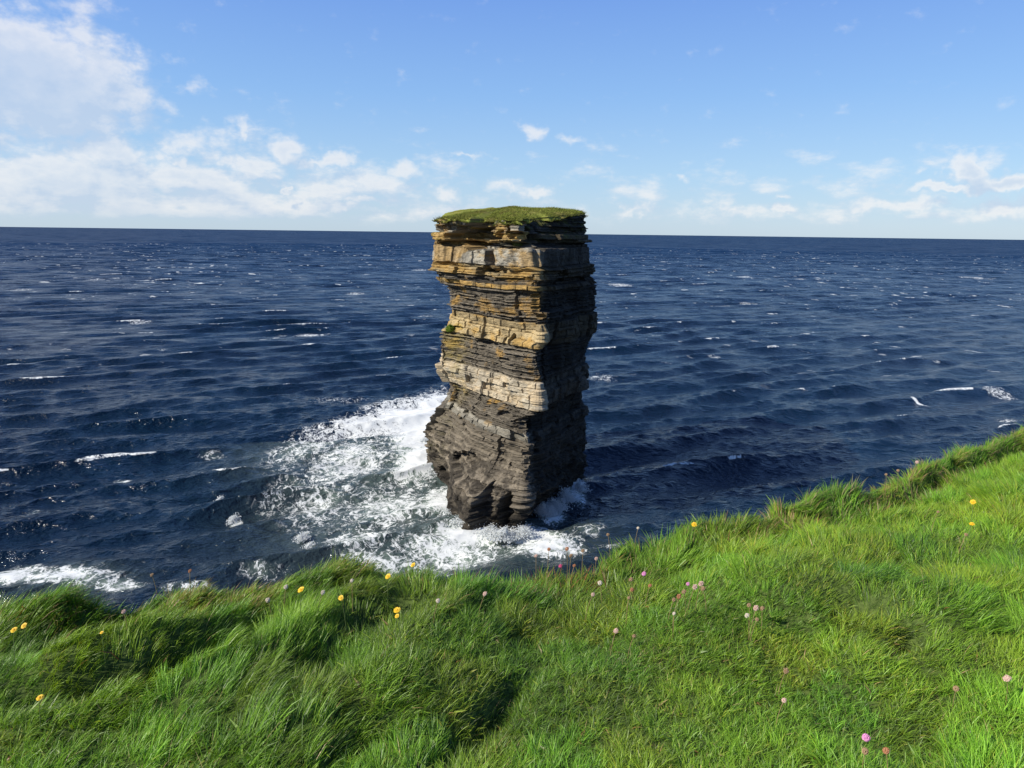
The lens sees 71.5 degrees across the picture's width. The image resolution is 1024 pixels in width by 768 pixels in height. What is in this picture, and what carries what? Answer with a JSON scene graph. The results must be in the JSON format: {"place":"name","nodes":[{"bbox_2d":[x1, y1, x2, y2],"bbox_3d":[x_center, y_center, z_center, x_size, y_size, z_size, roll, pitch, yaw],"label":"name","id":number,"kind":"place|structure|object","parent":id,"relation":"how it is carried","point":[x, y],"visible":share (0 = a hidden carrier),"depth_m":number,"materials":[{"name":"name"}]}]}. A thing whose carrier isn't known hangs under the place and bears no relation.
{"place":"outdoors","nodes":[
{"label":"outdoors","id":0,"kind":"place"},
{"bbox_2d":[0,227,1023,613],"bbox_3d":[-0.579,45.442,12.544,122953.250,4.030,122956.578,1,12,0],"label":"sea","id":1,"kind":"structure","parent":0,"point":[162,391],"depth_m":216.62,"materials":[{"name":"liquid"}]},
{"bbox_2d":[213,437,591,548],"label":"sea spray","id":2,"kind":"object","parent":1,"relation":"on","point":[548,509],"visible":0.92,"depth_m":116.03,"materials":[{"name":"white liquid"}]},
{"bbox_2d":[423,205,597,529],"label":"sea stack","id":3,"kind":"object","parent":1,"relation":"in","point":[504,431],"visible":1,"depth_m":118.29,"materials":[{"name":"grey stone"}]},
{"bbox_2d":[0,425,1023,767],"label":"ground","id":4,"kind":"structure","parent":0,"point":[108,670],"depth_m":2.49,"materials":[{"name":"green plant"}]},
{"bbox_2d":[10,627,16,667],"bbox_3d":[-1.759,0.936,2.523,0.024,0.152,0.022,1,12,0],"label":"yellow hawkbit","id":5,"kind":"object","parent":4,"relation":"on","point":[14,629],"visible":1,"depth_m":2.51,"materials":[{"name":"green plant"}]},
{"bbox_2d":[21,623,28,654],"bbox_3d":[-1.856,0.987,2.718,0.026,0.154,0.018,4,13,16],"label":"yellow hawkbit","id":6,"kind":"object","parent":4,"relation":"on","point":[23,625],"visible":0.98,"depth_m":2.71,"materials":[{"name":"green plant"}]},
{"bbox_2d":[36,694,42,735],"bbox_3d":[-1.435,1.016,2.166,0.033,0.151,0.020,3,12,10],"label":"yellow hawkbit","id":7,"kind":"object","parent":4,"relation":"on","point":[39,697],"visible":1,"depth_m":2.15,"materials":[{"name":"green plant"}]},
{"bbox_2d":[100,631,105,666],"bbox_3d":[-1.446,0.944,2.518,0.013,0.149,0.012,1,12,0],"label":"yellow hawkbit","id":8,"kind":"object","parent":4,"relation":"on","point":[101,632],"visible":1,"depth_m":2.52,"materials":[{"name":"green plant"}]},
{"bbox_2d":[121,609,127,630],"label":"thrift flower","id":9,"kind":"object","parent":4,"relation":"on","point":[124,611],"visible":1,"depth_m":2.58,"materials":[{"name":"pink plant"}]},
{"bbox_2d":[298,587,303,616],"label":"yellow hawkbit","id":10,"kind":"object","parent":4,"relation":"on","point":[300,589],"visible":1,"depth_m":2.60,"materials":[{"name":"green plant"}]},
{"bbox_2d":[338,595,346,632],"bbox_3d":[-0.645,0.887,2.700,0.024,0.183,0.024,1,12,0],"label":"yellow hawkbit","id":11,"kind":"object","parent":4,"relation":"on","point":[340,597],"visible":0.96,"depth_m":2.68,"materials":[{"name":"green plant"}]},
{"bbox_2d":[385,573,389,611],"bbox_3d":[-0.503,0.859,2.893,0.022,0.184,0.022,1,12,0],"label":"yellow hawkbit","id":12,"kind":"object","parent":4,"relation":"on","point":[387,576],"visible":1,"depth_m":2.89,"materials":[{"name":"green plant"}]},
{"bbox_2d":[393,607,399,643],"bbox_3d":[-0.402,0.855,2.491,0.024,0.152,0.023,-5,13,-25],"label":"yellow hawkbit","id":13,"kind":"object","parent":4,"relation":"on","point":[397,609],"visible":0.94,"depth_m":2.48,"materials":[{"name":"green plant"}]},
{"bbox_2d":[395,614,400,640],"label":"yellow hawkbit","id":14,"kind":"object","parent":4,"relation":"on","point":[396,615],"visible":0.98,"depth_m":2.44,"materials":[{"name":"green plant"}]},
{"bbox_2d":[411,563,414,598],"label":"yellow hawkbit","id":15,"kind":"object","parent":4,"relation":"on","point":[412,564],"visible":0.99,"depth_m":2.93,"materials":[{"name":"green plant"}]},
{"bbox_2d":[478,591,486,621],"bbox_3d":[-0.111,0.859,2.725,0.038,0.144,0.019,11,16,39],"label":"thrift flower","id":16,"kind":"object","parent":4,"relation":"on","point":[485,593],"visible":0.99,"depth_m":2.71,"materials":[{"name":"pink plant"}]},
{"bbox_2d":[0,425,1023,639],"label":"edge grass","id":17,"kind":"structure","parent":4,"relation":"on","point":[679,537],"depth_m":3.41,"materials":[{"name":"green plant"}]},
{"bbox_2d":[610,628,617,654],"bbox_3d":[0.374,0.946,2.599,0.028,0.114,0.021,1,12,0],"label":"thrift flower","id":18,"kind":"object","parent":4,"relation":"on","point":[615,630],"visible":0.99,"depth_m":2.59,"materials":[{"name":"pink plant"}]},
{"bbox_2d":[672,594,680,628],"bbox_3d":[0.626,0.866,2.704,0.031,0.144,0.018,1,12,0],"label":"thrift flower","id":19,"kind":"object","parent":4,"relation":"on","point":[678,596],"visible":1,"depth_m":2.69,"materials":[{"name":"plant"}]},
{"bbox_2d":[681,589,686,617],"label":"thrift flower","id":20,"kind":"object","parent":4,"relation":"on","point":[684,591],"visible":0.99,"depth_m":2.74,"materials":[{"name":"plant"}]},
{"bbox_2d":[687,584,697,612],"bbox_3d":[0.707,0.852,2.784,0.033,0.145,0.023,1,12,0],"label":"thrift flower","id":21,"kind":"object","parent":4,"relation":"on","point":[694,587],"visible":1,"depth_m":2.77,"materials":[{"name":"pink plant"}]},
{"bbox_2d":[695,581,703,610],"bbox_3d":[0.745,0.849,2.818,0.024,0.145,0.022,1,12,0],"label":"thrift flower","id":22,"kind":"object","parent":4,"relation":"on","point":[701,583],"visible":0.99,"depth_m":2.81,"materials":[{"name":"pink plant"}]},
{"bbox_2d":[751,605,758,626],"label":"thrift flower","id":23,"kind":"object","parent":4,"relation":"on","point":[756,608],"visible":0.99,"depth_m":2.72,"materials":[{"name":"pink plant"}]},
{"bbox_2d":[775,698,786,726],"bbox_3d":[0.848,1.042,2.245,0.028,0.112,0.016,1,12,0],"label":"thrift flower","id":24,"kind":"object","parent":4,"relation":"on","point":[784,700],"visible":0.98,"depth_m":2.24,"materials":[{"name":"pink plant"}]},
{"bbox_2d":[779,668,788,690],"bbox_3d":[0.921,1.012,2.406,0.022,0.114,0.023,1,12,0],"label":"thrift flower","id":25,"kind":"object","parent":4,"relation":"on","point":[785,670],"visible":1,"depth_m":2.39,"materials":[{"name":"plant"}]},
{"bbox_2d":[856,733,869,756],"bbox_3d":[1.017,1.068,2.062,0.034,0.115,0.023,-4,13,-20],"label":"pink thrift","id":26,"kind":"object","parent":4,"relation":"on","point":[866,737],"visible":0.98,"depth_m":2.05,"materials":[{"name":"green plant"}]},
{"bbox_2d":[862,747,868,767],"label":"thrift flower","id":27,"kind":"object","parent":4,"relation":"on","point":[865,751],"visible":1,"depth_m":1.99,"materials":[{"name":"plant"}]},
{"bbox_2d":[883,747,889,767],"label":"thrift flower","id":28,"kind":"object","parent":4,"relation":"on","point":[886,750],"visible":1,"depth_m":2.01,"materials":[{"name":"orange plant"}]},
{"bbox_2d":[951,685,958,711],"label":"thrift flower","id":29,"kind":"object","parent":4,"relation":"on","point":[955,688],"visible":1,"depth_m":2.29,"materials":[{"name":"plant"}]},
{"bbox_2d":[963,522,974,553],"bbox_3d":[2.179,0.749,3.402,0.042,0.182,0.023,-1,12,-6],"label":"yellow hawkbit","id":30,"kind":"object","parent":4,"relation":"on","point":[971,523],"visible":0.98,"depth_m":3.39,"materials":[{"name":"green plant"}]},
{"bbox_2d":[1002,674,1011,705],"bbox_3d":[1.597,0.996,2.303,0.026,0.115,0.025,6,13,21],"label":"thrift flower","id":31,"kind":"object","parent":4,"relation":"on","point":[1006,678],"visible":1,"depth_m":2.29,"materials":[{"name":"pink plant"}]},
{"bbox_2d":[0,0,1023,239],"label":"sky","id":32,"kind":"structure","parent":0,"point":[773,118],"materials":[{"name":"blue"}]}
]}

